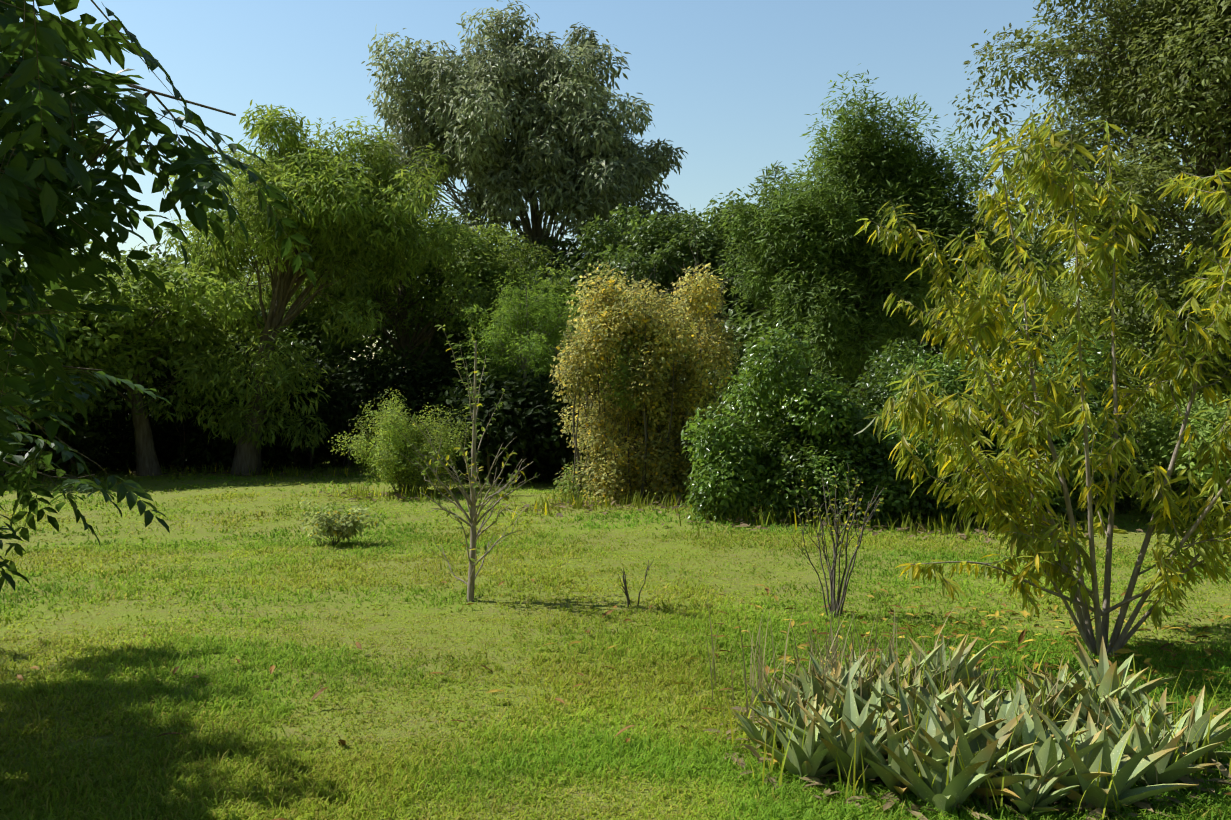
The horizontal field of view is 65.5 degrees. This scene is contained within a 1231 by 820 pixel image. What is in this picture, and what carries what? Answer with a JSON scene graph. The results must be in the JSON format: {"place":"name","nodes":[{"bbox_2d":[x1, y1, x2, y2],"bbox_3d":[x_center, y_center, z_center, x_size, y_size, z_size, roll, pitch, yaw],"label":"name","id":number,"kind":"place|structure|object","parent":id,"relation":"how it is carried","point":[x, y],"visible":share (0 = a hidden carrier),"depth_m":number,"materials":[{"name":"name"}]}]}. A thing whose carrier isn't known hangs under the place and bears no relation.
{"place":"outdoors","nodes":[
{"label":"outdoors","id":0,"kind":"place"},
{"bbox_2d":[0,0,1226,399],"label":"sky","id":1,"kind":"structure","parent":0,"point":[732,84],"materials":[{"name":"blue"}]},
{"bbox_2d":[0,446,1230,819],"bbox_3d":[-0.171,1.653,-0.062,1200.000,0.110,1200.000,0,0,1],"label":"ground","id":2,"kind":"structure","parent":0,"point":[620,530],"depth_m":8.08,"materials":[{"name":"green plant"}]},
{"bbox_2d":[0,258,152,477],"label":"tree","id":3,"kind":"object","parent":2,"relation":"on","point":[55,352],"visible":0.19,"depth_m":22.29,"materials":[{"name":"green plant"}]},
{"bbox_2d":[0,241,262,475],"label":"tree","id":4,"kind":"object","parent":2,"relation":"on","point":[163,328],"visible":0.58,"depth_m":23.49,"materials":[{"name":"green plant"}]},
{"bbox_2d":[0,0,315,591],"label":"tree","id":5,"kind":"object","parent":2,"relation":"on","point":[42,93],"visible":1,"depth_m":2.91,"materials":[{"name":"green plant"}]},
{"bbox_2d":[183,261,295,352],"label":"tree","id":6,"kind":"object","parent":2,"relation":"on","point":[228,298],"depth_m":33.19,"materials":[{"name":"green plant"}]},
{"bbox_2d":[135,99,483,475],"bbox_3d":[-7.774,-3.041,25.023,8.326,9.642,7.600,0,0,1],"label":"feathery tree","id":7,"kind":"object","parent":2,"relation":"on","point":[352,223],"visible":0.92,"depth_m":24.13,"materials":[{"name":"green plant"}]},
{"bbox_2d":[299,495,381,545],"bbox_3d":[-3.392,1.359,11.811,0.951,0.641,0.834,0,0,-21],"label":"small shrub","id":8,"kind":"object","parent":2,"relation":"on","point":[346,528],"visible":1,"depth_m":11.70,"materials":[{"name":"green plant"}]},
{"bbox_2d":[66,336,661,483],"bbox_3d":[-6.235,0.092,26.804,17.910,4.541,9.906,0,0,26],"label":"understorey shade","id":9,"kind":"object","parent":2,"relation":"on","point":[528,426],"visible":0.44,"depth_m":25.85,"materials":[{"name":"green plant"}]},
{"bbox_2d":[328,384,476,492],"bbox_3d":[-4.254,0.597,19.026,2.941,2.232,2.793,0,0,1],"label":"loose shrub","id":10,"kind":"object","parent":2,"relation":"on","point":[391,462],"visible":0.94,"depth_m":18.75,"materials":[{"name":"green plant"}]},
{"bbox_2d":[227,176,578,376],"bbox_3d":[-6.765,-2.904,31.055,9.430,9.445,9.646,0,0,20],"label":"dense tree","id":11,"kind":"object","parent":2,"relation":"on","point":[469,277],"visible":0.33,"depth_m":30.00,"materials":[{"name":"green plant"}]},
{"bbox_2d":[401,324,539,601],"bbox_3d":[-1.232,0.477,8.211,1.151,2.455,1.247,0,0,-16],"label":"sapling","id":12,"kind":"object","parent":2,"relation":"on","point":[472,524],"visible":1,"depth_m":8.30,"materials":[{"name":"grey plant"}]},
{"bbox_2d":[455,264,590,481],"bbox_3d":[-2.037,-0.775,21.997,3.135,5.168,3.056,0,0,1],"label":"tree","id":13,"kind":"object","parent":2,"relation":"on","point":[498,342],"visible":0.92,"depth_m":21.86,"materials":[{"name":"green plant"}]},
{"bbox_2d":[361,0,695,292],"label":"eucalyptus tree","id":14,"kind":"object","parent":2,"relation":"on","point":[556,123],"visible":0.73,"depth_m":39.89,"materials":[{"name":"green plant"}]},
{"bbox_2d":[476,261,636,371],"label":"tree","id":15,"kind":"object","parent":2,"relation":"on","point":[562,289],"visible":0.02,"depth_m":33.09,"materials":[{"name":"green plant"}]},
{"bbox_2d":[0,234,1230,482],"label":"tree belt","id":16,"kind":"object","parent":2,"relation":"on","point":[312,334],"visible":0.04,"depth_m":30.78,"materials":[{"name":"green plant"}]},
{"bbox_2d":[17,576,1230,819],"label":"fallen leaves","id":17,"kind":"object","parent":2,"relation":"on","point":[937,630],"visible":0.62,"depth_m":6.68,"materials":[{"name":"brown plant"}]},
{"bbox_2d":[618,556,654,606],"bbox_3d":[0.165,1.462,8.080,0.324,0.447,0.084,0,0,-20],"label":"twig","id":18,"kind":"object","parent":2,"relation":"on","point":[626,591],"visible":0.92,"depth_m":8.02,"materials":[{"name":"brown plant"}]},
{"bbox_2d":[549,312,730,501],"bbox_3d":[0.574,0.059,17.823,3.474,3.619,3.208,0,0,1],"label":"shrub","id":19,"kind":"object","parent":2,"relation":"on","point":[613,384],"visible":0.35,"depth_m":16.82,"materials":[{"name":"green plant"}]},
{"bbox_2d":[531,205,752,503],"bbox_3d":[0.583,-0.620,17.814,4.450,5.048,3.948,0,0,1],"label":"climber shrub","id":20,"kind":"object","parent":2,"relation":"on","point":[659,458],"visible":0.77,"depth_m":16.87,"materials":[{"name":"yellow plant"}]},
{"bbox_2d":[95,461,1230,542],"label":"edge growth","id":21,"kind":"object","parent":2,"relation":"on","point":[906,521],"visible":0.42,"depth_m":15.34,"materials":[{"name":"green plant"}]},
{"bbox_2d":[622,207,730,252],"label":"tree","id":22,"kind":"object","parent":2,"relation":"on","point":[712,212],"depth_m":47.35,"materials":[{"name":"green plant"}]},
{"bbox_2d":[576,190,784,325],"bbox_3d":[2.502,-2.646,31.820,7.104,8.942,7.400,0,0,31],"label":"dark tree","id":23,"kind":"object","parent":2,"relation":"on","point":[669,238],"visible":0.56,"depth_m":30.25,"materials":[{"name":"green plant"}]},
{"bbox_2d":[730,292,854,377],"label":"tree","id":24,"kind":"object","parent":2,"relation":"on","point":[769,315],"depth_m":35.31,"materials":[{"name":"green plant"}]},
{"bbox_2d":[784,462,886,617],"bbox_3d":[1.790,1.052,7.797,0.767,1.267,0.592,0,0,24],"label":"bare shrub","id":25,"kind":"object","parent":2,"relation":"on","point":[837,603],"visible":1,"depth_m":7.77,"materials":[{"name":"grey plant"}]},
{"bbox_2d":[715,63,1014,409],"bbox_3d":[6.046,-3.177,24.138,6.947,9.962,6.224,0,0,1],"label":"tree","id":26,"kind":"object","parent":2,"relation":"on","point":[836,278],"visible":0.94,"depth_m":22.56,"materials":[{"name":"green plant"}]},
{"bbox_2d":[676,302,1154,528],"bbox_3d":[5.019,0.012,15.981,8.196,3.780,5.761,0,0,1],"label":"bush","id":27,"kind":"object","parent":2,"relation":"on","point":[808,437],"visible":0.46,"depth_m":13.93,"materials":[{"name":"green plant"}]},
{"bbox_2d":[703,597,1230,819],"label":"agave plants","id":28,"kind":"object","parent":2,"relation":"on","point":[939,732],"visible":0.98,"depth_m":4.34,"materials":[{"name":"green plant"}]},
{"bbox_2d":[909,198,1084,354],"bbox_3d":[14.366,-3.472,39.678,9.765,10.561,8.880,0,0,1],"label":"tree","id":29,"kind":"object","parent":2,"relation":"on","point":[1026,263],"depth_m":37.90,"materials":[{"name":"green plant"}]},
{"bbox_2d":[853,100,1230,655],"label":"peach tree","id":30,"kind":"object","parent":2,"relation":"on","point":[996,498],"visible":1,"depth_m":6.53,"materials":[{"name":"green plant"}]},
{"bbox_2d":[945,0,1230,405],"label":"tree","id":31,"kind":"object","parent":2,"relation":"on","point":[1159,79],"visible":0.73,"depth_m":19.84,"materials":[{"name":"green plant"}]},
{"bbox_2d":[1031,246,1230,494],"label":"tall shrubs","id":32,"kind":"object","parent":2,"relation":"on","point":[1091,296],"visible":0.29,"depth_m":18.84,"materials":[{"name":"green plant"}]},
{"bbox_2d":[1086,143,1217,287],"bbox_3d":[21.866,-4.082,30.990,11.191,11.861,12.036,0,0,-41],"label":"tree","id":33,"kind":"object","parent":2,"relation":"on","point":[1196,220],"visible":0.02,"depth_m":31.43,"materials":[{"name":"green plant"}]},
{"bbox_2d":[1125,390,1230,525],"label":"hedge","id":34,"kind":"object","parent":2,"relation":"on","point":[1163,441],"visible":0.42,"depth_m":13.98,"materials":[{"name":"green plant"}]}
]}

